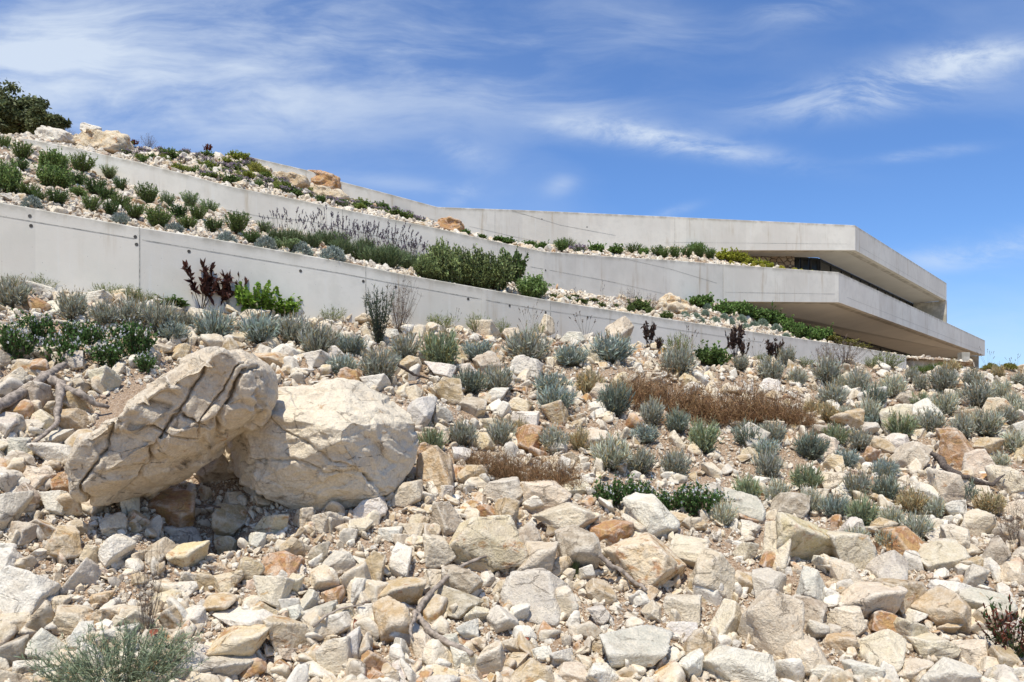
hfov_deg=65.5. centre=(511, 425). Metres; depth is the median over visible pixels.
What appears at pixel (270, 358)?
rock
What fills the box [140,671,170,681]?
rock
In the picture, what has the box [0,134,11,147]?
rosemary bush
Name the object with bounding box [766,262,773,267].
shrub
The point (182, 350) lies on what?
rock
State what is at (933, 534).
rock
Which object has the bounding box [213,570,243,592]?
rock
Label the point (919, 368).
grass clump
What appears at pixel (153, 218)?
rosemary bush
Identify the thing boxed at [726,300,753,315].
shrub
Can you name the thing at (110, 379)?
rock
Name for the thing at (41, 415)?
rock
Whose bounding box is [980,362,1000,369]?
sedum clump
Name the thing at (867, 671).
rock
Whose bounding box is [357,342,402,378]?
silver tuft
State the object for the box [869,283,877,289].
window
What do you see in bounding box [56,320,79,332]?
rock
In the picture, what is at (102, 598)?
rock
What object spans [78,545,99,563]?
rock
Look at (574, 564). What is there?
grass clump
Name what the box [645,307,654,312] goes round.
shrub
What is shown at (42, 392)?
rock
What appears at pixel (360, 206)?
shrub
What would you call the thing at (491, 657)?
rock
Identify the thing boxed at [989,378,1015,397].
silver tuft
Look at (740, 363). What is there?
silver tuft
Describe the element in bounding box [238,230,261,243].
rosemary bush
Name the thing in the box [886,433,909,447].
rock
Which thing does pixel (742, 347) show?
dried shrub
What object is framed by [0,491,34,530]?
rock
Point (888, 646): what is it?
rock
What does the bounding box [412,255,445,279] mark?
leafy shrub
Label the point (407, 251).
lavender plant
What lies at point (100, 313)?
silver tuft
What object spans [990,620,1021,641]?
rock
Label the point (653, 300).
twiggy bush
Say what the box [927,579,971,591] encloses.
rock
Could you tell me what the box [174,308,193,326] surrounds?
silver tuft
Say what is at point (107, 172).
rosemary bush
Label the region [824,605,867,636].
rock
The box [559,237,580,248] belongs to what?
grass clump
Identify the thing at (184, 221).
rosemary bush
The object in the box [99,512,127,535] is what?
rock
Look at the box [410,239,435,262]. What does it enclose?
lavender plant
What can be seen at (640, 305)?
shrub
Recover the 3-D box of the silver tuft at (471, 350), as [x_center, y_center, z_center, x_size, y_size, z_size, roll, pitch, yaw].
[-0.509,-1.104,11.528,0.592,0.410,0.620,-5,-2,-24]
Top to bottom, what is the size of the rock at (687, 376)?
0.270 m
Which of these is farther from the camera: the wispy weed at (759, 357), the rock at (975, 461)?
the wispy weed at (759, 357)
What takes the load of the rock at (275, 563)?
on the slope ground at (116, 402)
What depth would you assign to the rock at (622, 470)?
8.50 m
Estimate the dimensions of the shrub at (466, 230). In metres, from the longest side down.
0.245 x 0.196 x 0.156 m
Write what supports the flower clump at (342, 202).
on the terrace ground at (220, 181)
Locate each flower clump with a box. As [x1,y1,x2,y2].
[122,148,133,154]
[176,156,187,162]
[180,148,190,153]
[216,161,226,166]
[224,163,234,169]
[245,157,257,162]
[263,177,273,182]
[279,185,289,191]
[304,191,316,196]
[338,200,349,206]
[415,215,425,221]
[569,243,588,250]
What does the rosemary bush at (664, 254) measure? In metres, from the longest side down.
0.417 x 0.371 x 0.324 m
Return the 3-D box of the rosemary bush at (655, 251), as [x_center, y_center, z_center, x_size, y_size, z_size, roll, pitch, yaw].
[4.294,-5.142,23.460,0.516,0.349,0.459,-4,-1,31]
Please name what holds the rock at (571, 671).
on the slope ground at (116, 402)
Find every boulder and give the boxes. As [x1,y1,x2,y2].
[34,125,73,144]
[64,346,277,505]
[74,127,134,153]
[80,122,101,130]
[225,378,418,509]
[274,171,309,188]
[308,170,340,188]
[310,184,350,200]
[433,216,464,231]
[657,292,693,314]
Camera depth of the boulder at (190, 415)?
6.11 m
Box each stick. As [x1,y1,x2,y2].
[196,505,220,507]
[312,604,364,627]
[398,364,429,379]
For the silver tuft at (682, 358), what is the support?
on the slope ground at (116, 402)
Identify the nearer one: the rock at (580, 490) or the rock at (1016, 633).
the rock at (1016, 633)
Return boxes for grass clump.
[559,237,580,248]
[571,560,579,577]
[623,242,647,252]
[911,364,924,371]
[920,365,931,373]
[926,364,935,370]
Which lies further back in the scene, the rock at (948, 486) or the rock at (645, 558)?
the rock at (948, 486)
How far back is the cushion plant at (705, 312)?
19.38 m
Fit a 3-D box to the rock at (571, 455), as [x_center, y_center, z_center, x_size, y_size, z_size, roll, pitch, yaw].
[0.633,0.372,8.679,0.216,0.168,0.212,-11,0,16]
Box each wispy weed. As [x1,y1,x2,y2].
[0,273,19,285]
[26,272,57,286]
[87,282,120,293]
[115,283,145,298]
[133,291,156,302]
[321,305,345,320]
[427,311,459,326]
[464,312,489,331]
[494,317,511,333]
[534,322,544,332]
[659,331,695,351]
[753,352,772,360]
[798,355,815,366]
[860,356,881,367]
[869,351,907,368]
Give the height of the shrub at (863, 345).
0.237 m
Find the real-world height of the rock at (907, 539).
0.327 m
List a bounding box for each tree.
[0,77,23,97]
[0,92,51,134]
[24,103,71,133]
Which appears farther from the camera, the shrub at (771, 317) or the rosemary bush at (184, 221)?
the shrub at (771, 317)
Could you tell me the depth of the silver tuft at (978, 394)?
12.39 m
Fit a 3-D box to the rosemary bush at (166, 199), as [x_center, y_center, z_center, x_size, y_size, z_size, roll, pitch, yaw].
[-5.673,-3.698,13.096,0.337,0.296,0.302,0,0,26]
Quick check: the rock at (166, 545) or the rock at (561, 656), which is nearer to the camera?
the rock at (561, 656)
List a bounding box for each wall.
[0,202,905,368]
[24,138,723,302]
[249,157,437,221]
[906,360,962,369]
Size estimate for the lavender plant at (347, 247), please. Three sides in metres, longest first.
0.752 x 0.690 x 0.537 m
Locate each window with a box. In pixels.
[794,257,799,268]
[800,257,808,269]
[809,258,818,270]
[819,259,830,271]
[830,264,841,272]
[841,269,851,277]
[851,274,860,281]
[860,279,869,285]
[868,344,880,350]
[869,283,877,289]
[877,287,885,293]
[880,347,891,352]
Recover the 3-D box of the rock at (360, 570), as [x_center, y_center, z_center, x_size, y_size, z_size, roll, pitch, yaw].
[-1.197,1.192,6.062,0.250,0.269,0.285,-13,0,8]
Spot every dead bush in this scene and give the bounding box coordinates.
[452,437,523,476]
[491,441,589,489]
[609,363,665,397]
[619,354,727,414]
[670,366,800,423]
[735,378,824,424]
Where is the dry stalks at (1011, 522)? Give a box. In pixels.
[993,507,1015,558]
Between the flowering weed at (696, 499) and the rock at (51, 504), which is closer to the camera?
the rock at (51, 504)
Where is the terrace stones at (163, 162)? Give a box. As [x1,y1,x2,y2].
[0,131,778,267]
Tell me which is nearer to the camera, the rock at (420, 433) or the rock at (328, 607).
the rock at (328, 607)
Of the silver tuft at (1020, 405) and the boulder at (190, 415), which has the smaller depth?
the boulder at (190, 415)
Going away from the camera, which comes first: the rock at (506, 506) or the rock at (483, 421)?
the rock at (506, 506)
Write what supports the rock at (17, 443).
on the slope ground at (116, 402)
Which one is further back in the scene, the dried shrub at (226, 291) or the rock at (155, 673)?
the dried shrub at (226, 291)
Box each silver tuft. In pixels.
[0,273,39,307]
[50,287,88,320]
[83,294,121,327]
[113,288,149,325]
[138,293,180,333]
[156,314,191,340]
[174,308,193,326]
[190,301,239,336]
[233,307,282,344]
[275,308,310,343]
[297,315,340,352]
[325,349,361,372]
[337,329,369,353]
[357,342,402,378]
[384,325,423,358]
[387,348,401,363]
[418,321,461,363]
[418,423,448,448]
[444,414,480,446]
[452,363,492,394]
[458,334,498,360]
[482,358,519,392]
[483,412,517,446]
[501,321,552,360]
[510,415,527,428]
[532,365,574,394]
[535,378,578,408]
[538,419,569,453]
[552,338,589,366]
[568,423,591,450]
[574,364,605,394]
[584,329,638,363]
[587,425,632,471]
[595,373,635,416]
[626,441,657,475]
[629,421,660,443]
[638,394,667,425]
[656,337,698,375]
[658,447,696,474]
[664,402,691,435]
[688,412,723,454]
[708,494,738,526]
[729,353,748,370]
[730,414,764,445]
[731,468,762,497]
[751,433,780,456]
[751,442,785,478]
[755,349,788,379]
[760,415,788,443]
[762,472,791,500]
[776,343,796,366]
[785,364,809,383]
[787,457,824,488]
[792,425,831,459]
[797,481,823,514]
[803,396,824,411]
[808,349,846,385]
[812,375,849,406]
[815,398,840,422]
[818,487,849,516]
[821,419,851,445]
[830,444,861,467]
[834,371,848,386]
[838,404,852,412]
[838,466,873,498]
[838,523,871,536]
[844,362,872,391]
[844,425,873,450]
[844,488,880,525]
[853,391,883,419]
[862,377,889,409]
[864,411,879,422]
[870,454,901,477]
[871,466,904,500]
[874,523,898,547]
[878,500,907,525]
[879,369,909,398]
[880,404,919,436]
[894,481,929,513]
[898,506,936,539]
[903,365,921,383]
[909,390,930,403]
[912,371,928,390]
[914,403,949,431]
[919,491,946,518]
[926,358,960,392]
[926,385,960,415]
[939,358,961,371]
[947,408,976,438]
[951,386,964,399]
[957,470,981,499]
[958,373,996,406]
[961,366,985,386]
[968,404,1008,436]
[972,485,1007,516]
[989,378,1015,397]
[990,361,1006,377]
[990,402,1021,424]
[990,446,1011,466]
[998,425,1023,452]
[1002,389,1021,404]
[1008,370,1023,384]
[1009,395,1023,410]
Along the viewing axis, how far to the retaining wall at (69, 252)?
11.31 m
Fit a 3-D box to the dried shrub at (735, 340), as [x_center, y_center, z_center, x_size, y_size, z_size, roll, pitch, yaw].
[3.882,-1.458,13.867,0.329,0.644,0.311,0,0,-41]
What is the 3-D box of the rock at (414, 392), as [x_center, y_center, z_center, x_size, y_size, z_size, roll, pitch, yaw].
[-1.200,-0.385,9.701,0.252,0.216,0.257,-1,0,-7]
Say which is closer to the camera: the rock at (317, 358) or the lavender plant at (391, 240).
the rock at (317, 358)
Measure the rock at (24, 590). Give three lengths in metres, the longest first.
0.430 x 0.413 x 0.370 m
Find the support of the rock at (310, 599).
on the slope ground at (116, 402)
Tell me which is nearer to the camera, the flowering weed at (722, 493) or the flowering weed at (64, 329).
the flowering weed at (722, 493)
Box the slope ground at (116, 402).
[0,286,1023,681]
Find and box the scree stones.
[0,280,1023,681]
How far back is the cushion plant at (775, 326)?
21.18 m
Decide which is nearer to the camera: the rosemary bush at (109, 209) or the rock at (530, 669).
the rock at (530, 669)
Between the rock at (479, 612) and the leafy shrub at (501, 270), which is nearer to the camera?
the rock at (479, 612)
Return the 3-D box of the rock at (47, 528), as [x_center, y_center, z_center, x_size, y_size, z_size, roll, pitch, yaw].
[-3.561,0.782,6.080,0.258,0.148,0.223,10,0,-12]
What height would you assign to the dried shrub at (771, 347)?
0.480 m
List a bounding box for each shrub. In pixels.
[0,158,26,193]
[33,159,80,189]
[35,146,69,169]
[69,185,88,195]
[138,155,146,161]
[155,294,189,307]
[159,147,180,159]
[171,162,182,169]
[180,257,221,308]
[191,165,200,172]
[199,150,213,156]
[199,170,214,177]
[201,160,213,167]
[204,143,212,150]
[217,270,248,305]
[219,155,235,163]
[222,170,242,183]
[225,149,242,159]
[234,280,279,311]
[237,151,250,159]
[242,168,256,178]
[254,178,264,186]
[259,171,269,176]
[269,293,302,317]
[286,181,295,190]
[289,188,303,196]
[315,193,325,202]
[352,202,367,210]
[358,197,374,206]
[362,282,394,343]
[375,200,389,210]
[388,207,408,216]
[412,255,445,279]
[417,236,462,282]
[447,242,490,286]
[449,266,470,284]
[460,228,470,233]
[467,269,495,288]
[474,248,518,290]
[477,233,486,237]
[492,235,507,240]
[499,243,529,283]
[502,236,517,243]
[514,270,554,297]
[522,240,536,245]
[534,240,548,248]
[574,298,588,303]
[588,240,606,252]
[597,301,606,306]
[607,243,625,253]
[625,296,650,311]
[627,304,635,311]
[638,245,648,254]
[640,321,656,347]
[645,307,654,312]
[655,337,663,349]
[658,311,670,317]
[685,291,714,306]
[691,339,732,366]
[694,344,711,364]
[710,298,737,315]
[715,247,734,260]
[725,324,745,356]
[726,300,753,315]
[728,246,740,260]
[735,247,749,262]
[738,341,749,356]
[746,257,757,263]
[748,305,766,318]
[753,257,769,264]
[754,301,781,324]
[764,337,784,359]
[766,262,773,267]
[776,313,793,323]
[778,318,801,332]
[789,322,814,338]
[809,326,828,340]
[813,323,833,338]
[822,333,842,342]
[838,338,858,345]
[854,342,871,347]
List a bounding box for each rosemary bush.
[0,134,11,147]
[6,157,32,170]
[7,139,34,158]
[13,182,41,195]
[27,190,46,199]
[44,186,72,205]
[68,150,98,172]
[70,170,87,184]
[80,193,103,211]
[82,175,111,194]
[94,185,117,199]
[99,164,117,178]
[101,197,119,215]
[107,192,133,208]
[112,176,127,190]
[123,201,144,218]
[134,181,160,203]
[141,204,175,227]
[157,190,176,206]
[164,203,189,217]
[176,214,198,228]
[179,189,199,206]
[188,203,207,219]
[198,198,220,211]
[202,217,224,231]
[223,210,251,233]
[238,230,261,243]
[256,220,272,232]
[274,236,299,250]
[553,237,568,252]
[649,245,666,255]
[658,247,669,257]
[668,244,681,257]
[680,245,693,257]
[686,241,704,250]
[691,241,707,257]
[704,247,716,258]
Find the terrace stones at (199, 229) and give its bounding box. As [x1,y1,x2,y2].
[0,138,974,366]
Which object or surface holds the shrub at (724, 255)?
on the terrace ground at (220, 181)
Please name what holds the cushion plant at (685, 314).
on the terrace ground at (34, 160)
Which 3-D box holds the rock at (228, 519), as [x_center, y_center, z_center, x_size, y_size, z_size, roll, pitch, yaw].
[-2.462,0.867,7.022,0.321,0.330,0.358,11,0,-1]
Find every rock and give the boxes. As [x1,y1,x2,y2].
[0,344,28,357]
[0,349,11,366]
[0,367,29,383]
[0,399,34,418]
[0,412,18,438]
[0,439,7,451]
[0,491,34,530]
[0,546,22,569]
[0,565,60,613]
[0,612,33,634]
[0,634,30,665]
[4,437,31,454]
[7,521,38,545]
[12,659,47,673]
[13,482,40,508]
[22,381,53,406]
[23,465,56,489]
[25,281,55,296]
[25,628,66,660]
[26,442,71,461]
[29,358,49,370]
[29,409,59,428]
[29,548,46,558]
[30,518,55,535]
[32,346,60,360]
[33,666,64,678]
[35,429,73,443]
[39,490,68,515]
[43,401,55,413]
[44,524,82,558]
[47,300,68,314]
[50,471,68,491]
[50,595,70,608]
[51,604,94,634]
[55,373,63,379]
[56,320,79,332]
[56,651,75,668]
[59,408,90,430]
[60,557,101,594]
[61,350,85,369]
[62,387,93,413]
[67,620,94,650]
[69,377,90,392]
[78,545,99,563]
[80,289,114,302]
[81,499,108,515]
[81,664,121,681]
[85,609,113,627]
[87,365,121,390]
[89,589,115,606]
[98,534,135,568]
[98,622,140,643]
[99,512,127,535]
[111,615,125,626]
[119,496,139,516]
[120,643,137,663]
[125,608,153,625]
[131,572,148,585]
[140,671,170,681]
[145,537,176,565]
[148,487,195,527]
[148,628,174,647]
[149,629,158,636]
[150,589,182,603]
[160,305,181,312]
[162,526,201,543]
[165,540,209,567]
[170,648,208,679]
[171,343,191,358]
[172,582,186,591]
[182,605,208,623]
[183,654,256,680]
[186,307,210,322]
[187,643,210,652]
[194,572,214,590]
[195,451,234,483]
[204,624,270,656]
[207,563,226,571]
[211,503,247,536]
[212,606,273,625]
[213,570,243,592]
[214,536,237,554]
[223,491,243,503]
[237,556,264,579]
[238,309,270,319]
[248,532,265,547]
[251,514,289,534]
[252,601,278,614]
[253,575,294,608]
[254,352,287,367]
[261,551,304,576]
[263,614,310,651]
[273,659,291,669]
[277,648,296,660]
[279,536,304,556]
[287,604,303,620]
[287,660,314,678]
[288,573,304,592]
[292,507,313,526]
[300,589,320,610]
[301,368,313,373]
[302,600,337,615]
[303,350,333,366]
[307,541,329,565]
[309,564,339,590]
[311,511,343,533]
[315,636,351,676]
[321,585,345,603]
[322,550,355,571]
[322,634,337,641]
[328,345,343,357]
[335,603,354,617]
[337,367,361,380]
[340,561,371,593]
[347,517,373,535]
[347,626,361,659]
[352,496,387,518]
[356,603,372,617]
[359,373,390,390]
[361,650,391,670]
[364,550,385,580]
[366,668,383,678]
[372,595,412,643]
[377,526,402,541]
[377,577,426,604]
[383,328,399,337]
[388,637,410,662]
[389,541,412,577]
[391,479,422,507]
[392,659,410,678]
[400,355,422,371]
[402,523,423,535]
[406,385,423,400]
[407,396,436,426]
[408,513,426,522]
[410,629,431,658]
[416,445,453,495]
[417,349,431,363]
[417,432,426,445]
[417,442,432,455]
[422,533,455,568]
[422,663,459,681]
[423,569,440,585]
[424,361,456,377]
[430,501,461,535]
[430,585,483,618]
[432,405,453,422]
[433,376,463,404]
[436,430,450,444]
[438,485,453,498]
[441,564,482,593]
[443,633,458,651]
[449,515,528,572]
[450,645,477,669]
[452,447,472,461]
[456,345,468,360]
[456,363,476,373]
[456,618,478,638]
[457,465,487,483]
[458,397,486,416]
[464,606,488,622]
[470,492,486,503]
[471,319,500,338]
[472,351,500,372]
[473,432,494,450]
[475,640,505,674]
[476,504,494,516]
[478,418,501,427]
[484,477,522,502]
[487,387,508,400]
[487,672,495,681]
[494,497,519,525]
[499,568,569,626]
[501,327,522,340]
[502,638,519,651]
[508,652,528,670]
[509,397,533,410]
[509,603,529,620]
[509,657,554,681]
[510,355,543,378]
[511,411,539,424]
[514,541,558,571]
[515,424,542,451]
[518,522,541,543]
[520,480,571,512]
[531,646,551,661]
[532,502,601,528]
[539,314,554,335]
[540,400,568,425]
[549,441,567,454]
[549,648,572,662]
[554,524,601,570]
[558,662,587,681]
[559,378,575,392]
[560,331,584,343]
[561,452,579,464]
[562,479,589,495]
[569,413,586,423]
[580,428,609,449]
[581,344,599,362]
[585,578,617,605]
[586,662,619,681]
[587,604,612,624]
[589,382,608,398]
[589,519,634,543]
[591,640,604,655]
[599,624,673,668]
[602,532,686,587]
[605,316,633,339]
[605,462,627,473]
[612,372,633,389]
[623,492,679,537]
[632,585,659,600]
[640,600,661,622]
[663,594,701,626]
[666,621,697,641]
[669,533,708,567]
[678,373,699,386]
[678,648,703,678]
[683,628,715,655]
[687,577,706,601]
[691,548,736,599]
[694,519,707,531]
[702,644,778,681]
[707,598,741,635]
[723,487,765,523]
[732,542,759,560]
[737,589,804,658]
[738,422,770,448]
[740,447,758,464]
[740,519,761,536]
[752,567,786,597]
[759,378,780,391]
[761,521,791,572]
[763,421,784,430]
[769,492,810,518]
[775,512,832,559]
[784,634,830,677]
[789,416,810,430]
[793,594,827,629]
[796,566,826,601]
[805,619,829,637]
[808,664,843,679]
[811,488,828,498]
[811,555,837,573]
[812,424,830,434]
[818,433,839,455]
[818,471,846,492]
[822,453,845,471]
[822,631,859,651]
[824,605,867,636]
[826,531,877,569]
[829,559,862,583]
[830,408,864,429]
[839,517,866,534]
[840,581,907,618]
[841,659,885,681]
[842,495,851,504]
[856,629,906,672]
[857,386,886,407]
[859,422,879,432]
[862,446,880,461]
[865,550,908,579]
[868,610,897,632]
[870,516,898,532]
[873,578,927,615]
[876,526,923,554]
[879,404,912,437]
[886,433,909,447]
[891,441,932,468]
[893,390,919,403]
[893,617,928,640]
[897,658,933,680]
[906,632,960,660]
[911,584,971,633]
[913,398,942,417]
[914,482,940,501]
[918,538,970,571]
[920,657,981,681]
[924,529,939,540]
[926,468,973,504]
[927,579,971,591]
[935,427,957,440]
[937,430,973,468]
[939,523,970,548]
[943,499,966,515]
[953,639,987,665]
[955,408,977,417]
[956,587,1017,615]
[959,556,983,566]
[962,449,995,477]
[962,508,995,535]
[962,564,989,586]
[967,484,993,507]
[972,437,1004,453]
[981,397,1013,414]
[981,535,1010,564]
[985,463,1023,495]
[987,644,1019,667]
[987,666,997,677]
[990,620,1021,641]
[996,429,1010,437]
[1000,561,1023,585]
[1003,499,1023,516]
[1005,420,1023,434]
[1010,442,1023,463]
[1019,530,1023,546]
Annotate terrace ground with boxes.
[0,141,973,366]
[43,140,728,262]
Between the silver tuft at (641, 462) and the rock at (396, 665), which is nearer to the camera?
the rock at (396, 665)
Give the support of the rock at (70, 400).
on the slope ground at (116, 402)
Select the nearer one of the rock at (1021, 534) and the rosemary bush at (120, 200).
the rock at (1021, 534)
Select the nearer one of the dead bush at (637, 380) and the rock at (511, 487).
the rock at (511, 487)
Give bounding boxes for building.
[438,207,984,368]
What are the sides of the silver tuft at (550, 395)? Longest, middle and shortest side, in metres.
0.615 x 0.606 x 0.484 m
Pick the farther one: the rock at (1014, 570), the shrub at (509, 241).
the shrub at (509, 241)
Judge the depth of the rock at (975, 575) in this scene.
6.82 m
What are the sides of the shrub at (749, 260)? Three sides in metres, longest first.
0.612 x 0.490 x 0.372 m
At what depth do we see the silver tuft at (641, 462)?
8.70 m
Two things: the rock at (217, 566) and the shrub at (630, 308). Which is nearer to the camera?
the rock at (217, 566)
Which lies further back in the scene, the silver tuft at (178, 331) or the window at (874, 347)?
the window at (874, 347)
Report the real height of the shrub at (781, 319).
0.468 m
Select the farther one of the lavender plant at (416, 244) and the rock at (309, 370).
the lavender plant at (416, 244)
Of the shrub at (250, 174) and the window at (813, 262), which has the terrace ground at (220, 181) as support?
the shrub at (250, 174)
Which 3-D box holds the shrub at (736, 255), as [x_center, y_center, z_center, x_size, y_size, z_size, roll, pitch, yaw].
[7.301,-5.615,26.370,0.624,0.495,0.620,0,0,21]
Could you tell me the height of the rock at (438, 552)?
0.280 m
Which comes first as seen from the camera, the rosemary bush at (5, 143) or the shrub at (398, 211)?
the rosemary bush at (5, 143)
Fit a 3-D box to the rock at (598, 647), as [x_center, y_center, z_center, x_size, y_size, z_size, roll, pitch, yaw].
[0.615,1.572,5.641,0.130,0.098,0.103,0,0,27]
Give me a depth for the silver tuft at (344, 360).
9.81 m
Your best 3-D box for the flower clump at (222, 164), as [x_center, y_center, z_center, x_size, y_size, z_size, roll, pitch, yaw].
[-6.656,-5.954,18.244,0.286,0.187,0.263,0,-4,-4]
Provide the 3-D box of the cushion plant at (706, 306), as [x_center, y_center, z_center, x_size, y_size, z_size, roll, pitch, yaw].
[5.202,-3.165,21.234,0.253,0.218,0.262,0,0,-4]
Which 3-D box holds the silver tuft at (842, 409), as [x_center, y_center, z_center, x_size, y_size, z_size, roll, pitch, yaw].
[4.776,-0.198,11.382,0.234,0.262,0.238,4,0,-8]
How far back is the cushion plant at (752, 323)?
20.20 m
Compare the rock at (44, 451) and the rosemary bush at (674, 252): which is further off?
the rosemary bush at (674, 252)
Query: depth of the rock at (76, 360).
8.51 m
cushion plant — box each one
[20,194,42,208]
[110,211,130,224]
[165,221,184,232]
[215,230,237,242]
[254,235,277,249]
[290,241,313,255]
[319,245,346,261]
[681,310,689,316]
[691,311,699,317]
[701,309,709,315]
[703,303,711,308]
[710,316,720,322]
[720,312,728,318]
[726,317,735,324]
[737,314,747,322]
[748,320,759,326]
[758,318,768,326]
[770,323,781,331]
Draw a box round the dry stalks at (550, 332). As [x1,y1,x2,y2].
[541,315,558,352]
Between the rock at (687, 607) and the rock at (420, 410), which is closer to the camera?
the rock at (687, 607)
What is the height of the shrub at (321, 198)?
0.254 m
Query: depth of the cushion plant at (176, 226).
11.38 m
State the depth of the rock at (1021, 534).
7.55 m
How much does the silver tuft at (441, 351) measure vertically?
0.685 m
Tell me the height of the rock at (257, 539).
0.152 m
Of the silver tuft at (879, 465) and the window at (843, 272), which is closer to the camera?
the silver tuft at (879, 465)
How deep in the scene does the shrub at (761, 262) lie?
23.98 m
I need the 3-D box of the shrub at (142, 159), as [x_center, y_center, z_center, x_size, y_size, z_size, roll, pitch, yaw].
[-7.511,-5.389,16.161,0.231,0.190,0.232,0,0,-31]
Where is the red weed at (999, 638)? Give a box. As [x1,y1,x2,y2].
[975,594,1023,657]
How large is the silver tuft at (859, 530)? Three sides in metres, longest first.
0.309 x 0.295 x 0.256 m
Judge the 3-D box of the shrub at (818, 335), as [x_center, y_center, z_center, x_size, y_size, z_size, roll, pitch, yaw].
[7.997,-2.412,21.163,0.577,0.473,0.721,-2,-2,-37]
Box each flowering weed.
[0,318,40,359]
[11,308,57,340]
[37,323,87,363]
[58,317,83,339]
[74,317,111,347]
[85,334,130,366]
[103,319,136,337]
[113,316,159,357]
[133,350,159,372]
[589,473,634,505]
[626,474,659,495]
[650,487,684,510]
[671,477,722,516]
[706,488,739,503]
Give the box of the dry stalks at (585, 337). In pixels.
[569,311,595,339]
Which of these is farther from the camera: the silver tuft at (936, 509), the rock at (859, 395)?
the rock at (859, 395)
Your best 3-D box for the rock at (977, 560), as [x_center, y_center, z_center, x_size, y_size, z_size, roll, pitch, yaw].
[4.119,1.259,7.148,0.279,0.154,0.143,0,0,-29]
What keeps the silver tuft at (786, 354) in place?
on the slope ground at (116, 402)
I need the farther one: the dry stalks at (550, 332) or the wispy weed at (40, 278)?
the dry stalks at (550, 332)
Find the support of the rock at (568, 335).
on the slope ground at (116, 402)
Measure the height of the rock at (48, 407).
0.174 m
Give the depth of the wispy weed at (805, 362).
14.33 m
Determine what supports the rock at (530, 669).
on the slope ground at (116, 402)
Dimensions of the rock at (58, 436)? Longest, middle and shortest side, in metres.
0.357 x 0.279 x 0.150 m
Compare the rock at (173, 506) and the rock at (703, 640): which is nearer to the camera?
the rock at (703, 640)
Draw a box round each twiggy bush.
[131,544,164,631]
[140,135,156,147]
[383,276,421,332]
[618,289,639,304]
[644,294,658,307]
[811,341,838,360]
[816,334,868,364]
[997,494,1023,543]
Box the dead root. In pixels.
[930,451,1004,486]
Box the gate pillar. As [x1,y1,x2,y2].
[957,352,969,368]
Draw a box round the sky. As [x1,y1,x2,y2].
[0,0,1023,367]
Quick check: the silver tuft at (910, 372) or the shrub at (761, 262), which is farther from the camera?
the shrub at (761, 262)
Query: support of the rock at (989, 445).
on the slope ground at (116, 402)
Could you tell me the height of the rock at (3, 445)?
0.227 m
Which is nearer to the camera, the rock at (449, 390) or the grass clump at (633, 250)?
the rock at (449, 390)
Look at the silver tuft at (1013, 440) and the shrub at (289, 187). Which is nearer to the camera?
the silver tuft at (1013, 440)
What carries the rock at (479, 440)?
on the slope ground at (116, 402)
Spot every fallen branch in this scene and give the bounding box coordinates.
[0,362,109,446]
[408,555,486,656]
[598,553,647,591]
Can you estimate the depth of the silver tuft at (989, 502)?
8.49 m
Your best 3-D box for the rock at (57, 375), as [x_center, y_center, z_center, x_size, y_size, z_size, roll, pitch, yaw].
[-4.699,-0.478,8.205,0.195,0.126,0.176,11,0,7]
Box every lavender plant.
[259,209,290,240]
[275,207,315,240]
[295,212,330,247]
[306,203,341,245]
[325,216,355,243]
[326,215,360,255]
[334,221,381,259]
[348,219,395,263]
[355,220,375,247]
[366,220,418,267]
[377,227,405,252]
[392,234,412,256]
[393,235,423,269]
[400,238,424,262]
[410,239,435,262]
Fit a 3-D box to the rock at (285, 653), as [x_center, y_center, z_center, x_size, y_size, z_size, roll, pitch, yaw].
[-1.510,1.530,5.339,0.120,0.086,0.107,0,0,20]
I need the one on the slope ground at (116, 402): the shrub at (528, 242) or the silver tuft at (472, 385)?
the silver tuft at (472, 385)
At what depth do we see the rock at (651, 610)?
5.98 m
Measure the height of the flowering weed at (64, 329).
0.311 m
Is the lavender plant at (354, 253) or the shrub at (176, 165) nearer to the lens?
the lavender plant at (354, 253)
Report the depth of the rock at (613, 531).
7.11 m
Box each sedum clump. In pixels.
[180,165,191,171]
[245,161,266,171]
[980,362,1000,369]
[999,362,1017,369]
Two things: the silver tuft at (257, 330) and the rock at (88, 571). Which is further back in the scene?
the silver tuft at (257, 330)
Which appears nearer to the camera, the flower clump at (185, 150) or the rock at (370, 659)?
the rock at (370, 659)
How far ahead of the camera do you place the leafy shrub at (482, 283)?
13.52 m
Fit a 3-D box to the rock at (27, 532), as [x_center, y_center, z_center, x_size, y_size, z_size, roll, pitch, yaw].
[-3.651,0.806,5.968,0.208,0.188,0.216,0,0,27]
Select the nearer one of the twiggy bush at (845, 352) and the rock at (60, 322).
the rock at (60, 322)
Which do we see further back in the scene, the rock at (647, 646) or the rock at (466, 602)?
the rock at (466, 602)
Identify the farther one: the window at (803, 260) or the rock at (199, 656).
the window at (803, 260)
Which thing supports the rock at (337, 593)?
on the slope ground at (116, 402)
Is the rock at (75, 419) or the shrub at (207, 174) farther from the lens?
the shrub at (207, 174)
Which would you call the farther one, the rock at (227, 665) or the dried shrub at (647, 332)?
the dried shrub at (647, 332)
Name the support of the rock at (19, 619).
on the slope ground at (116, 402)
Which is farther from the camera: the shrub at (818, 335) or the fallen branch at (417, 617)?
the shrub at (818, 335)
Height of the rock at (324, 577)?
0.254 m
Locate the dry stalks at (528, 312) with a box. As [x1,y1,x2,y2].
[519,302,541,330]
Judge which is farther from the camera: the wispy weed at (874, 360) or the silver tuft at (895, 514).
the wispy weed at (874, 360)
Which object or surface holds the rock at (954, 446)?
on the slope ground at (116, 402)
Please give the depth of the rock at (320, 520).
6.75 m
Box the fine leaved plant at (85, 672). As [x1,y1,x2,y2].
[14,616,210,681]
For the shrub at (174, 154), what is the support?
on the terrace ground at (220, 181)

